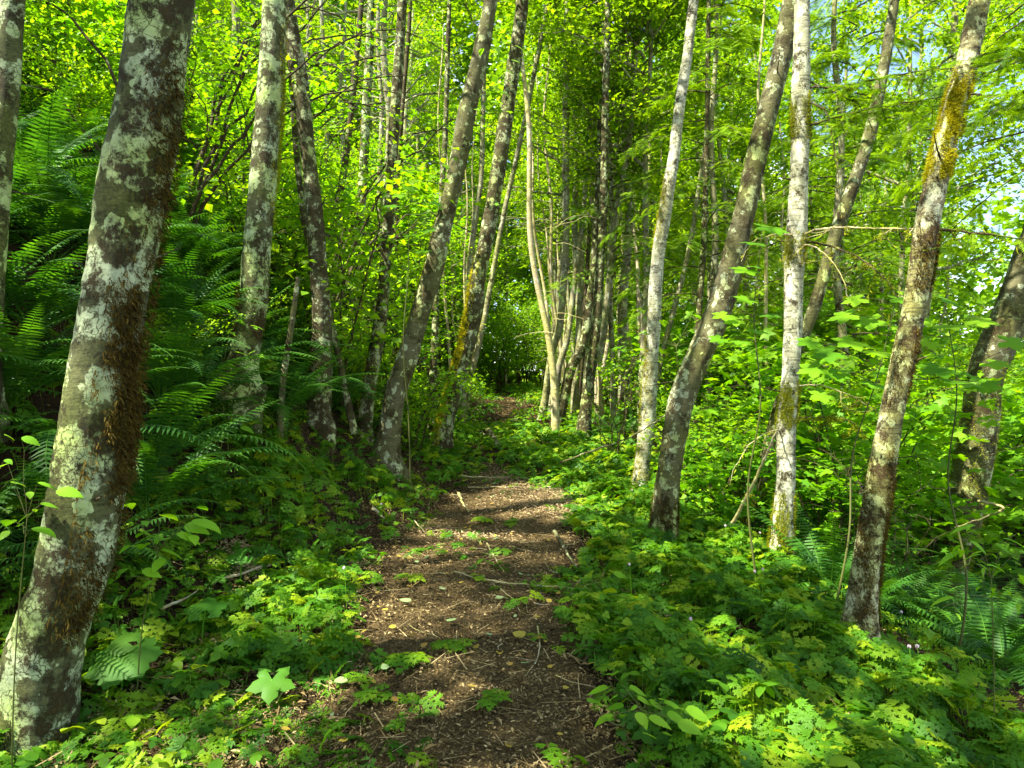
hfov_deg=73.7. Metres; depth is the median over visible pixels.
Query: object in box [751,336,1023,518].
leafy shrub
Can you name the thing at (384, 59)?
alder tree
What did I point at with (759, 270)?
hemlock tree
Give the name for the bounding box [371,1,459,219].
alder tree
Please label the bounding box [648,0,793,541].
alder tree
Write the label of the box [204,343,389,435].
sword fern
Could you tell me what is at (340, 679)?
fallen leaf
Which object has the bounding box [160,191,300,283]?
sword fern
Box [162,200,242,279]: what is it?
sword fern
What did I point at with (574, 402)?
alder tree
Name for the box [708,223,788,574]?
maple sapling
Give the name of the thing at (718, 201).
alder tree
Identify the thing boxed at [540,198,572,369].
bare pole tree
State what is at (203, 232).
sword fern
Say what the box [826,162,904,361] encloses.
hemlock tree
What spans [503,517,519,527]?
path seedling
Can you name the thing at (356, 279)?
leafy shrub
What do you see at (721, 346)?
leafy shrub
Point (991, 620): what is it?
sword fern
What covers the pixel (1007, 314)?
alder tree
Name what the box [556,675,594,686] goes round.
twig
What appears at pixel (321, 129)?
alder tree
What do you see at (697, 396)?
leafy shrub
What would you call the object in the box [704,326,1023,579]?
leafy shrub
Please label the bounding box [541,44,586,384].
bare pole tree
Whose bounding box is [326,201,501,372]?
leafy shrub
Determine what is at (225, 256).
sword fern
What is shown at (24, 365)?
sword fern
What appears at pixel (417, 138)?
alder tree
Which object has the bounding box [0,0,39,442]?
alder tree
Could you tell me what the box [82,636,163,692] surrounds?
coltsfoot
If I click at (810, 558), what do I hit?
sword fern
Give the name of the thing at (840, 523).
bare shrub
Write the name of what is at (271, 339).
sword fern
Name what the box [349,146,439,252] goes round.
leafy shrub
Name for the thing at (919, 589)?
sword fern
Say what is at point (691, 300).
alder tree
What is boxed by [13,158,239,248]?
sword fern
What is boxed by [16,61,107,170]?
sword fern
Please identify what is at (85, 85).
leafy shrub
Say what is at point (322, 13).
alder tree
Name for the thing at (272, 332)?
sword fern
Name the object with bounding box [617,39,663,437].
bare pole tree
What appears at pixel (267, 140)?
alder tree
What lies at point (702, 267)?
alder tree
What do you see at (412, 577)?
path seedling
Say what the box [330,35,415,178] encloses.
alder tree
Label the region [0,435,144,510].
sword fern
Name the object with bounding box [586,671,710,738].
seedling
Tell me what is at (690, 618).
pink flower
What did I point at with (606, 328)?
alder tree
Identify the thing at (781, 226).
bare pole tree
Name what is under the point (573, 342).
leafy shrub
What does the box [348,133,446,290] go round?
leafy shrub
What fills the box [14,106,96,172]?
sword fern
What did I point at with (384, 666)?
fallen leaf
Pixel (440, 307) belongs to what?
leafy shrub
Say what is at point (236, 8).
alder tree
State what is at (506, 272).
alder tree
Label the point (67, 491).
sapling
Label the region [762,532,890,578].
sword fern
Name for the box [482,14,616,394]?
alder tree
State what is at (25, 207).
sword fern
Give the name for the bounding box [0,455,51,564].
sword fern
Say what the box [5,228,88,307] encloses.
sword fern
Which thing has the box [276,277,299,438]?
dead sapling
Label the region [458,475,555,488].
fallen branch
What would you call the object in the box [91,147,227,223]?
sword fern
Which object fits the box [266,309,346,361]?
leafy shrub
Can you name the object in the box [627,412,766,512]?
leafy shrub
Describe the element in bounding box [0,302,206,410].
sword fern
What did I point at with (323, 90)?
vine maple
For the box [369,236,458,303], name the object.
leafy shrub
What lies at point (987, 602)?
sword fern
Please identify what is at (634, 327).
leafy shrub
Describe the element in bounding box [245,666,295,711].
coltsfoot
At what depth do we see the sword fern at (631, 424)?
17.67 m
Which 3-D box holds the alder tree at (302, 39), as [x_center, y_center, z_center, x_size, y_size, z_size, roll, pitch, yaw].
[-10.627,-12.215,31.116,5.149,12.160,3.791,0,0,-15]
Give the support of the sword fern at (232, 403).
on the ground at (36, 400)
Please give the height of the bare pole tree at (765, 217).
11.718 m
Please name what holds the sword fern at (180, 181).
on the ground at (36, 400)
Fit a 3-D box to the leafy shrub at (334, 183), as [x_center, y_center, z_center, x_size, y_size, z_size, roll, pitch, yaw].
[-4.908,-3.996,14.049,4.556,4.572,5.126,0,0,15]
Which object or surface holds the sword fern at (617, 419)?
on the ground at (36, 400)
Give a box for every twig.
[286,708,318,721]
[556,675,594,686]
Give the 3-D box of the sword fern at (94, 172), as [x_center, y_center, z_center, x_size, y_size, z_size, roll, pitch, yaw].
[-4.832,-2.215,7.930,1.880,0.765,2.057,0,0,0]
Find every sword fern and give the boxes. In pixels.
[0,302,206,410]
[0,332,63,379]
[0,367,224,489]
[0,399,317,519]
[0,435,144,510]
[0,452,237,584]
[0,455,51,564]
[2,301,76,374]
[4,241,210,333]
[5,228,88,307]
[5,308,199,373]
[7,184,58,268]
[7,358,311,483]
[8,199,185,264]
[9,155,86,252]
[10,87,180,251]
[11,137,103,205]
[12,78,179,218]
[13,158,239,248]
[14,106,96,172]
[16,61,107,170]
[16,85,46,154]
[18,83,109,167]
[24,129,99,180]
[25,156,99,200]
[26,242,225,304]
[53,173,96,224]
[57,292,304,399]
[60,145,196,210]
[60,145,202,218]
[66,124,204,195]
[70,233,283,336]
[80,177,244,266]
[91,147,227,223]
[140,331,304,414]
[148,238,246,327]
[148,284,351,384]
[150,333,309,409]
[152,249,277,301]
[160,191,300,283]
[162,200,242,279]
[163,181,234,231]
[170,164,200,202]
[172,169,240,242]
[172,202,218,226]
[173,226,277,274]
[175,232,241,265]
[177,177,240,212]
[196,218,306,288]
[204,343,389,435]
[207,278,325,342]
[212,264,341,294]
[219,269,311,315]
[220,267,308,322]
[259,335,361,399]
[260,293,363,365]
[271,284,354,323]
[279,329,384,413]
[282,305,354,338]
[283,316,357,365]
[308,363,383,408]
[332,395,406,431]
[345,365,382,400]
[347,352,413,384]
[570,408,638,434]
[580,401,636,420]
[606,408,637,430]
[707,500,829,542]
[728,495,940,633]
[746,508,920,596]
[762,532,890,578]
[782,531,960,610]
[811,552,936,615]
[819,558,945,616]
[849,540,1023,678]
[880,544,990,632]
[880,554,1008,624]
[880,563,1023,689]
[886,528,1022,590]
[891,593,1023,695]
[911,568,1023,668]
[931,599,1023,639]
[949,577,1023,643]
[975,529,1023,584]
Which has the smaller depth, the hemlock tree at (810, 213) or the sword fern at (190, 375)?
the sword fern at (190, 375)
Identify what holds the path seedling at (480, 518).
on the path
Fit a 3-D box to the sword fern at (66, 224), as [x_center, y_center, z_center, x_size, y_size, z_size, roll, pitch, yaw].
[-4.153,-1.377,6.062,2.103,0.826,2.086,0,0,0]
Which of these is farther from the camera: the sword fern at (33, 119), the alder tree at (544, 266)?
the alder tree at (544, 266)
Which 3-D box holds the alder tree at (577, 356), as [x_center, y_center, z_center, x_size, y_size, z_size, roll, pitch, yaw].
[2.345,-5.067,15.446,3.483,12.666,5.460,0,0,45]
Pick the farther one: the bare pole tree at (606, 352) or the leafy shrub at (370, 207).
the leafy shrub at (370, 207)
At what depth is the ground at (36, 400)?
5.51 m
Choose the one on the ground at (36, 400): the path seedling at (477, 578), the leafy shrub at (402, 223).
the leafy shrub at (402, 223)
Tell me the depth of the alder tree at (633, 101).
14.98 m
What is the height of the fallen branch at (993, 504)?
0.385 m
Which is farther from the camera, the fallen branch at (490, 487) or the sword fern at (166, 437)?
the fallen branch at (490, 487)
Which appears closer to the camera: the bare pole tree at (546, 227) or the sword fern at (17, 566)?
the sword fern at (17, 566)
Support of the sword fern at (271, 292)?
on the ground at (36, 400)
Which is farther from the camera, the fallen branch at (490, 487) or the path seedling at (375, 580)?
the fallen branch at (490, 487)
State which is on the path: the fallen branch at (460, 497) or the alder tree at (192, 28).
the fallen branch at (460, 497)
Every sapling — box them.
[0,434,83,766]
[106,503,221,690]
[196,317,266,434]
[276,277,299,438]
[384,185,442,492]
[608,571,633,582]
[626,313,717,505]
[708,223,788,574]
[796,294,903,601]
[915,293,1023,669]
[931,524,1023,717]
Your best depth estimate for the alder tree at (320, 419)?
8.31 m
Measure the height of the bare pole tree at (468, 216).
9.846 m
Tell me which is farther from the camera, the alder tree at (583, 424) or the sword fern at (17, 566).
the alder tree at (583, 424)
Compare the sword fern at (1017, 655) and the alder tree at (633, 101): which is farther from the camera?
the alder tree at (633, 101)
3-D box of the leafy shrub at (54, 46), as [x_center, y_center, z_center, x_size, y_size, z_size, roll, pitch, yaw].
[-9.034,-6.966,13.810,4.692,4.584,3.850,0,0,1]
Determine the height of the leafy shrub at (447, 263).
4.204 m
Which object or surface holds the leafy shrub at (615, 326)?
on the ground at (36, 400)
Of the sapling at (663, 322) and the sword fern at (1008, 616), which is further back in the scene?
the sapling at (663, 322)
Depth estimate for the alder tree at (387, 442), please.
8.89 m
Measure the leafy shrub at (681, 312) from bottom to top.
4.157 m
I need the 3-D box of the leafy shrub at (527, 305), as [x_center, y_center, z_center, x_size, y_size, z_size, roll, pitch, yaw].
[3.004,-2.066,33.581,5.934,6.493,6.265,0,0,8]
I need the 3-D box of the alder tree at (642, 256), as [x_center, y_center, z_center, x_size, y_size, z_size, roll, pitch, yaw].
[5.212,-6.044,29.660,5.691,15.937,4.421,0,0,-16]
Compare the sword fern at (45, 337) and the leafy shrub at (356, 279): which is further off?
the leafy shrub at (356, 279)
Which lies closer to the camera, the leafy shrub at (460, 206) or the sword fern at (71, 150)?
the sword fern at (71, 150)
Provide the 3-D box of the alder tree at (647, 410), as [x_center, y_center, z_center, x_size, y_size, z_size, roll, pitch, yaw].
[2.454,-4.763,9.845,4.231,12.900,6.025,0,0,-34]
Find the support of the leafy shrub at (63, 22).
on the ground at (36, 400)
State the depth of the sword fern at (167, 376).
5.93 m
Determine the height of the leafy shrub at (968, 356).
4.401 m
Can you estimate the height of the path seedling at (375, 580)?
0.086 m
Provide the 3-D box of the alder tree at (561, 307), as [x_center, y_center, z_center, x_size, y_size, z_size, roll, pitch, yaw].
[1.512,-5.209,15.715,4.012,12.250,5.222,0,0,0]
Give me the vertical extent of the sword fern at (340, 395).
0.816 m
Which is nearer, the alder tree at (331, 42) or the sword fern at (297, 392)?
the sword fern at (297, 392)
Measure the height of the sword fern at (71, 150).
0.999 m
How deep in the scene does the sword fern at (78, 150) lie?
7.99 m
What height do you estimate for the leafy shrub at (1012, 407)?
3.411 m
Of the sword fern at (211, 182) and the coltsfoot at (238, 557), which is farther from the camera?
the sword fern at (211, 182)
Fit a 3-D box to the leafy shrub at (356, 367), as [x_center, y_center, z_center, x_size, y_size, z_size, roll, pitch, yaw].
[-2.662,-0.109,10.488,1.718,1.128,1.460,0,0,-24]
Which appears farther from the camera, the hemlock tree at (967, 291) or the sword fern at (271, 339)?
the hemlock tree at (967, 291)
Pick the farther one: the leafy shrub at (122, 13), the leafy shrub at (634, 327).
the leafy shrub at (634, 327)
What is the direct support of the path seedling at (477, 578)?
on the path
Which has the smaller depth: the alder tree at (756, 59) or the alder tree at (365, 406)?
the alder tree at (365, 406)
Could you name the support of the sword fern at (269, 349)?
on the ground at (36, 400)
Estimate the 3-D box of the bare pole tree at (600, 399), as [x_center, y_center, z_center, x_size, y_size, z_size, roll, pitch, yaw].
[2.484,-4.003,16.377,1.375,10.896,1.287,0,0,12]
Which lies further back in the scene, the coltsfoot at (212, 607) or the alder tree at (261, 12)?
the alder tree at (261, 12)
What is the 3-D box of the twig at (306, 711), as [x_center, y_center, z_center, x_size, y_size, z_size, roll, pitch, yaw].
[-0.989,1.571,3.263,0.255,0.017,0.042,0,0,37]
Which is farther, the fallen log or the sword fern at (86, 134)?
the fallen log
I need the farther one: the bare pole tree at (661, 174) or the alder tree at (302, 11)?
the alder tree at (302, 11)
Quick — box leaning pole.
[730,432,775,526]
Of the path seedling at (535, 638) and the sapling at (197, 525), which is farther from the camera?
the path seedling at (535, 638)
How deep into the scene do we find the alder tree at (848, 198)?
8.14 m
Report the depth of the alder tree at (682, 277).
13.96 m
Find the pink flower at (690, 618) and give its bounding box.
[689,617,693,662]
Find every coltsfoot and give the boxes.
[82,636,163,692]
[107,631,142,680]
[183,597,228,644]
[224,547,252,578]
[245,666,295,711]
[312,675,327,692]
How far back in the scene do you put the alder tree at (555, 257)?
25.91 m
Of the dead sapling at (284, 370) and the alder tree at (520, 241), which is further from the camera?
the alder tree at (520, 241)
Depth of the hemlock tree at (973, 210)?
6.70 m
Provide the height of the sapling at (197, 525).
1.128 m
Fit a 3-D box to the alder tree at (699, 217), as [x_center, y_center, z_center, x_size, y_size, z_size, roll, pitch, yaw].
[5.770,-5.468,22.559,4.579,16.472,4.575,0,0,-14]
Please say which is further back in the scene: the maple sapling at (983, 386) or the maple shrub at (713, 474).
the maple shrub at (713, 474)
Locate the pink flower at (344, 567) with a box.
[343,566,346,608]
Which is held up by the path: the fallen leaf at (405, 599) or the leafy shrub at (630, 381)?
the fallen leaf at (405, 599)
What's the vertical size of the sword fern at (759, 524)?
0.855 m
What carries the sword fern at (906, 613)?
on the ground at (36, 400)
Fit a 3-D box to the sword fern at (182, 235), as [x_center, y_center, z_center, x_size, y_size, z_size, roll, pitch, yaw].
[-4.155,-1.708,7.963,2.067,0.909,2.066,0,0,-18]
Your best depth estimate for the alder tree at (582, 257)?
22.01 m
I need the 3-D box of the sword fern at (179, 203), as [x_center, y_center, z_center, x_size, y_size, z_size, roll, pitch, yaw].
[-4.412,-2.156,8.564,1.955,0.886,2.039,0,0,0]
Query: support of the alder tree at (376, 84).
on the ground at (36, 400)
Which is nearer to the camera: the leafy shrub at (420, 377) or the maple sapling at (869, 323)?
the maple sapling at (869, 323)
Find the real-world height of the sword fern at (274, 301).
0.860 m
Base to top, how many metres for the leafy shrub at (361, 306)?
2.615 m
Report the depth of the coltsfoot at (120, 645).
3.75 m
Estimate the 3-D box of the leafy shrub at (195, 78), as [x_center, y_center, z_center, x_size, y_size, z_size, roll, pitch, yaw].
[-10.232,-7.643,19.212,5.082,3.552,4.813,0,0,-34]
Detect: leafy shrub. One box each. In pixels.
[20,0,109,126]
[20,1,91,116]
[21,0,125,124]
[21,6,210,167]
[23,0,90,66]
[23,0,328,175]
[23,1,92,76]
[26,0,201,141]
[73,51,226,142]
[88,0,338,202]
[109,12,436,328]
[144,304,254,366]
[172,124,481,425]
[175,111,319,219]
[180,12,244,141]
[183,59,419,278]
[225,291,297,351]
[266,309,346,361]
[282,232,447,360]
[283,88,409,265]
[298,289,463,425]
[299,258,402,373]
[300,135,368,203]
[303,342,395,399]
[322,166,434,280]
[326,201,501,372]
[346,172,474,295]
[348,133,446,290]
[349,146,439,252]
[353,354,494,456]
[361,273,505,362]
[367,217,517,358]
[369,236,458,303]
[370,219,506,323]
[386,361,492,425]
[403,182,437,244]
[429,282,505,369]
[440,256,513,362]
[440,260,494,309]
[460,293,549,389]
[483,269,575,384]
[492,301,575,389]
[507,280,631,372]
[524,335,616,381]
[530,304,633,382]
[562,325,635,406]
[562,334,772,448]
[567,335,667,453]
[573,311,635,395]
[601,295,811,443]
[603,337,666,416]
[606,337,674,415]
[610,310,884,470]
[613,319,688,405]
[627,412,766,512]
[628,342,763,486]
[631,335,675,384]
[633,351,765,401]
[637,392,906,520]
[638,307,947,463]
[656,386,819,496]
[659,312,777,357]
[668,319,695,357]
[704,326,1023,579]
[725,284,961,463]
[735,334,1023,514]
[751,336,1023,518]
[797,378,1023,580]
[830,330,1023,507]
[861,348,1023,567]
[880,282,1023,397]
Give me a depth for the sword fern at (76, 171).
6.71 m
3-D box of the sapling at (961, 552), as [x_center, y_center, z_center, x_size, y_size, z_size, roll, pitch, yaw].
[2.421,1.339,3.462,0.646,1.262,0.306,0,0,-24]
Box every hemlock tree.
[486,233,518,378]
[526,0,698,432]
[598,0,828,485]
[662,178,706,336]
[732,169,783,328]
[734,0,969,444]
[734,158,783,328]
[746,13,898,365]
[803,91,897,362]
[824,78,939,361]
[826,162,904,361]
[880,0,1023,456]
[930,185,978,362]
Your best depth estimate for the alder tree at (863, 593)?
4.83 m
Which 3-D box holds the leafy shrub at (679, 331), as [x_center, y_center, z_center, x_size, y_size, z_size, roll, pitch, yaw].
[4.479,0.532,14.290,5.017,3.966,5.644,0,0,-3]
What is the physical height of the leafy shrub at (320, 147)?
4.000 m
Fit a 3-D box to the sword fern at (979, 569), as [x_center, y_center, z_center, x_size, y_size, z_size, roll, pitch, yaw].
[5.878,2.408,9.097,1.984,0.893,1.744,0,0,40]
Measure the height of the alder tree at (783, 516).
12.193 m
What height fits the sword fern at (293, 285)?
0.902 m
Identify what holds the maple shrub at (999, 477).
on the ground at (36, 400)
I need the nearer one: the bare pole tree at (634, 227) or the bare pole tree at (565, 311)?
the bare pole tree at (634, 227)
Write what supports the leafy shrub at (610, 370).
on the ground at (36, 400)
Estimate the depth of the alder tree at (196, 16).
32.17 m
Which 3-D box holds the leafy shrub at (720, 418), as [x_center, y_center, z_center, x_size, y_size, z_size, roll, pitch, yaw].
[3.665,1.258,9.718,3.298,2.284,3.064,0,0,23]
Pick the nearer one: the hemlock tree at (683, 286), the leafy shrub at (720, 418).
the leafy shrub at (720, 418)
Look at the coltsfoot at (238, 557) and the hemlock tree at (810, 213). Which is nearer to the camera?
the coltsfoot at (238, 557)
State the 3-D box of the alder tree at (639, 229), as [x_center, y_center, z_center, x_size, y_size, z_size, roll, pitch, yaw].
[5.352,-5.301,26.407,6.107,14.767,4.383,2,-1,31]
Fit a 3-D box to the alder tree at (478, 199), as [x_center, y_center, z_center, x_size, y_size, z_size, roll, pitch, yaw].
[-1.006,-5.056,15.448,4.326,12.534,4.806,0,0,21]
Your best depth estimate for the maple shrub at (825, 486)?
7.34 m
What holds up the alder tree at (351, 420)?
on the ground at (36, 400)
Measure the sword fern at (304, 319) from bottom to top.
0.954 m
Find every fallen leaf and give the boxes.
[334,676,347,682]
[381,664,388,668]
[400,598,410,601]
[512,631,525,637]
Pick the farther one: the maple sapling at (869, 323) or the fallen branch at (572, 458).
the fallen branch at (572, 458)
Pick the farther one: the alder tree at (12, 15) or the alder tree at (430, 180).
the alder tree at (430, 180)
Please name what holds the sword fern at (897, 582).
on the ground at (36, 400)
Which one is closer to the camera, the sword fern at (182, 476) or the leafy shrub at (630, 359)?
the sword fern at (182, 476)
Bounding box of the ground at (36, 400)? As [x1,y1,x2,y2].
[0,104,1023,767]
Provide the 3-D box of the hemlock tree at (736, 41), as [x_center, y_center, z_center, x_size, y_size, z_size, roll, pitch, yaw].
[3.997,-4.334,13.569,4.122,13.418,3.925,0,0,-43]
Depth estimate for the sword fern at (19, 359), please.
4.58 m
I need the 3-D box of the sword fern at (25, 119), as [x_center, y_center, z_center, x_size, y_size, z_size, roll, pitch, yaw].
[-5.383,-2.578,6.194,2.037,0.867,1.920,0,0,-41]
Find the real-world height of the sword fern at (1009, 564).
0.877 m
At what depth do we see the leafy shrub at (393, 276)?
12.91 m
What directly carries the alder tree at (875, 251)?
on the ground at (36, 400)
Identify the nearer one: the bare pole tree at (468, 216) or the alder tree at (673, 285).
the bare pole tree at (468, 216)
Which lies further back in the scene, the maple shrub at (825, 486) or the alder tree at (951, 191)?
the alder tree at (951, 191)
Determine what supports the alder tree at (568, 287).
on the ground at (36, 400)
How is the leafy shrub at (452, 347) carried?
on the ground at (36, 400)
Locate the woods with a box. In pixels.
[23,0,1023,386]
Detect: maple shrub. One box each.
[648,429,838,542]
[653,394,910,529]
[752,473,925,575]
[759,432,1023,579]
[817,485,1023,597]
[890,423,1023,577]
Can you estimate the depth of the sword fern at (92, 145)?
9.24 m
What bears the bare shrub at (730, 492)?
on the ground at (36, 400)
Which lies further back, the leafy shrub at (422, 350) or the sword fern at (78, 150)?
the leafy shrub at (422, 350)
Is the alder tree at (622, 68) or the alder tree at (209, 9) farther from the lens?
the alder tree at (209, 9)
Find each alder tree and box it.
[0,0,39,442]
[0,0,196,762]
[186,0,199,179]
[193,0,258,75]
[194,0,252,67]
[198,0,505,452]
[207,0,289,435]
[218,0,327,113]
[224,0,328,84]
[227,0,239,153]
[239,0,343,105]
[243,0,334,123]
[258,0,357,146]
[288,47,354,161]
[288,78,358,434]
[307,0,448,272]
[310,24,375,162]
[316,0,455,262]
[319,0,436,232]
[325,0,497,266]
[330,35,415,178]
[339,1,449,153]
[344,0,467,339]
[354,0,563,445]
[361,0,494,336]
[368,0,526,481]
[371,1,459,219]
[394,0,411,348]
[402,92,475,242]
[412,0,506,436]
[421,140,504,353]
[423,99,517,347]
[425,0,549,417]
[430,0,528,454]
[434,0,558,424]
[454,166,515,379]
[456,162,546,386]
[472,0,687,417]
[478,0,595,417]
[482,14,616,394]
[484,109,587,361]
[502,17,593,389]
[504,186,632,320]
[511,9,686,393]
[511,155,573,274]
[512,0,681,440]
[515,80,632,355]
[516,0,701,373]
[521,3,662,387]
[523,0,698,488]
[530,0,767,431]
[533,0,783,430]
[537,0,612,420]
[558,74,706,404]
[559,2,727,429]
[579,83,596,402]
[584,136,740,323]
[588,130,700,342]
[605,102,722,298]
[612,68,711,424]
[615,0,781,454]
[631,16,780,349]
[632,0,835,349]
[634,60,833,368]
[636,0,710,440]
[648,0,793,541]
[661,177,735,313]
[661,200,751,328]
[675,22,819,329]
[714,0,1023,640]
[727,0,1023,576]
[737,0,898,526]
[748,180,829,328]
[756,0,956,335]
[757,245,827,315]
[768,141,905,332]
[769,0,1023,320]
[804,201,890,324]
[806,80,916,310]
[849,155,952,335]
[857,0,1023,628]
[860,4,999,310]
[862,0,1023,379]
[921,0,1023,223]
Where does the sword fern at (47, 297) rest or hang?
on the ground at (36, 400)
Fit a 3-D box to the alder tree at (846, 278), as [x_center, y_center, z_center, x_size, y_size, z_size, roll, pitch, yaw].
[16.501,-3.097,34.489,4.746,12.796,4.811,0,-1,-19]
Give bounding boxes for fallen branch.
[159,587,201,610]
[218,546,319,582]
[371,507,384,518]
[453,571,569,587]
[457,492,469,511]
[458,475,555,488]
[468,486,525,487]
[483,543,503,571]
[514,626,540,675]
[553,530,577,567]
[559,415,664,463]
[954,500,1004,527]
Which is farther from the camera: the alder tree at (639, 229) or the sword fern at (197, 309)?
the alder tree at (639, 229)
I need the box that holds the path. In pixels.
[268,397,618,767]
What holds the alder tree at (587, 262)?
on the ground at (36, 400)
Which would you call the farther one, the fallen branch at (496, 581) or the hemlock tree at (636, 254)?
the hemlock tree at (636, 254)
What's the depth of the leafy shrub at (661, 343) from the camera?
26.96 m
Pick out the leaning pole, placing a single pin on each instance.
(735, 518)
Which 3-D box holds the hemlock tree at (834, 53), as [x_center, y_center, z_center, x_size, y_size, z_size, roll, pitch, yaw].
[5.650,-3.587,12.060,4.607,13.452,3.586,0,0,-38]
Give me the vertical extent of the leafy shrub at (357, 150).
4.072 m
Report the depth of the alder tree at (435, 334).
12.96 m
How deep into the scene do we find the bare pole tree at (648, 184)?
21.03 m
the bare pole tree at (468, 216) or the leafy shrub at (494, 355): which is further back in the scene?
the leafy shrub at (494, 355)
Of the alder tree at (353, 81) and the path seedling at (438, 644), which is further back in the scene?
the alder tree at (353, 81)
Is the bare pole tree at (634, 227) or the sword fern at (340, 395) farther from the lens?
the bare pole tree at (634, 227)
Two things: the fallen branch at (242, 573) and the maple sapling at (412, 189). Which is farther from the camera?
the maple sapling at (412, 189)
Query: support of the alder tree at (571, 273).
on the ground at (36, 400)
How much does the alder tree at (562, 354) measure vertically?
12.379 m
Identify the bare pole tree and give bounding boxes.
[417,3,472,368]
[442,111,482,326]
[447,153,472,389]
[449,146,463,342]
[462,169,494,300]
[510,0,598,436]
[528,73,573,395]
[534,54,584,358]
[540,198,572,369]
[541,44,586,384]
[554,152,566,341]
[581,188,596,408]
[588,24,636,424]
[595,42,631,412]
[615,121,638,415]
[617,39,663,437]
[632,74,666,303]
[632,136,649,285]
[632,188,642,306]
[743,0,816,413]
[770,121,850,420]
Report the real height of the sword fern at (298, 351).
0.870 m
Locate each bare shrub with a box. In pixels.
[644,399,807,500]
[743,405,914,579]
[809,440,968,610]
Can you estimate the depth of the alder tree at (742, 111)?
18.02 m
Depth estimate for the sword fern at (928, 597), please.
6.69 m
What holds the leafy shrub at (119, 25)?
on the ground at (36, 400)
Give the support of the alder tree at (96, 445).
on the ground at (36, 400)
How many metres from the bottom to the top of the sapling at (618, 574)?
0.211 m
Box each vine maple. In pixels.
[21,0,414,249]
[183,83,523,318]
[189,0,465,265]
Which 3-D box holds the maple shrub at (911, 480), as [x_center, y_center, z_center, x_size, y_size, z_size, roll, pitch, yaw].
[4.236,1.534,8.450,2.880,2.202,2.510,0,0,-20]
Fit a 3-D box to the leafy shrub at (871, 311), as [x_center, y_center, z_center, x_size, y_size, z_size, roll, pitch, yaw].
[6.258,0.517,13.862,4.358,4.870,4.903,0,0,-23]
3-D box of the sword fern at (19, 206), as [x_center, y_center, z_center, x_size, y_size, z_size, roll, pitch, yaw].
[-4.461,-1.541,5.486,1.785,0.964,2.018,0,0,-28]
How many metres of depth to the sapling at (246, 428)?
6.49 m
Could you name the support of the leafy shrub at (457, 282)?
on the ground at (36, 400)
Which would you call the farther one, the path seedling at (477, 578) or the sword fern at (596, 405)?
the sword fern at (596, 405)
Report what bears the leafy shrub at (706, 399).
on the ground at (36, 400)
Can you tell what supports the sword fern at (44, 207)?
on the ground at (36, 400)
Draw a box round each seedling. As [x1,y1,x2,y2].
[351,683,393,708]
[359,571,384,583]
[379,652,433,675]
[394,573,425,582]
[427,638,475,654]
[433,549,447,554]
[470,573,485,580]
[471,516,491,522]
[475,688,511,711]
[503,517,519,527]
[526,633,547,640]
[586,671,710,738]
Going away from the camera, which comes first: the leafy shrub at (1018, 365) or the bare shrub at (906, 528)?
the bare shrub at (906, 528)
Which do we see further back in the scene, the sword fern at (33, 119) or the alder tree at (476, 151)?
the alder tree at (476, 151)
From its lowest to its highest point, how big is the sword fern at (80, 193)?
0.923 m
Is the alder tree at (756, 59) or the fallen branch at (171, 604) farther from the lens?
the alder tree at (756, 59)
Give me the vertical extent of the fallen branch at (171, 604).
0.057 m
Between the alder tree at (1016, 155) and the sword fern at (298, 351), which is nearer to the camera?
the sword fern at (298, 351)
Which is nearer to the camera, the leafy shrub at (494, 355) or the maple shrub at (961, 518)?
the maple shrub at (961, 518)
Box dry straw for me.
[209,400,613,579]
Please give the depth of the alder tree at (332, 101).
34.72 m
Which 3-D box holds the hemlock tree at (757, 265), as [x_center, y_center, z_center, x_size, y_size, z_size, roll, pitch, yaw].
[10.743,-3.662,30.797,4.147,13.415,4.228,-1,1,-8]
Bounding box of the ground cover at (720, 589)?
[0,165,1023,767]
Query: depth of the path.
3.90 m
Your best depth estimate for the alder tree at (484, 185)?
37.79 m
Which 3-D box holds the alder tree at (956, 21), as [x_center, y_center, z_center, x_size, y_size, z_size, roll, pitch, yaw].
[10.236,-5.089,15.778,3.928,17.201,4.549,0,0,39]
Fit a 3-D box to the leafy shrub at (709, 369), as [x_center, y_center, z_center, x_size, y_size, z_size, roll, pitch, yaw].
[5.311,0.745,12.414,5.166,4.245,4.799,0,0,-33]
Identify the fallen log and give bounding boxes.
[486,428,498,445]
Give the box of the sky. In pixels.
[336,0,1023,381]
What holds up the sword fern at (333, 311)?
on the ground at (36, 400)
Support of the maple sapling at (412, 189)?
on the ground at (36, 400)
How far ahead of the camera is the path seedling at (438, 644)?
3.93 m
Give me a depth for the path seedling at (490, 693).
3.15 m
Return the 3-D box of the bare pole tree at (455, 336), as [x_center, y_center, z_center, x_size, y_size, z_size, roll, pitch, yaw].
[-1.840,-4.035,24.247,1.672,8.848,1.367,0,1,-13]
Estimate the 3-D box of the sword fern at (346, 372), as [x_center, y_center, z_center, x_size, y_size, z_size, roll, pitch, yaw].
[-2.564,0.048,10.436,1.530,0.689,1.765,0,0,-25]
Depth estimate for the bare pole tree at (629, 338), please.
18.59 m
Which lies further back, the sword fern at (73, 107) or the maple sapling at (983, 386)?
the sword fern at (73, 107)
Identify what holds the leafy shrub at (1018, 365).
on the ground at (36, 400)
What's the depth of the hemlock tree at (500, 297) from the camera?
51.08 m
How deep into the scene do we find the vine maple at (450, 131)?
11.26 m
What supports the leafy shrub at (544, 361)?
on the ground at (36, 400)
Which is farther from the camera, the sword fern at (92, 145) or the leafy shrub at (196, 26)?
the leafy shrub at (196, 26)
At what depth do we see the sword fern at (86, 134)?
6.33 m

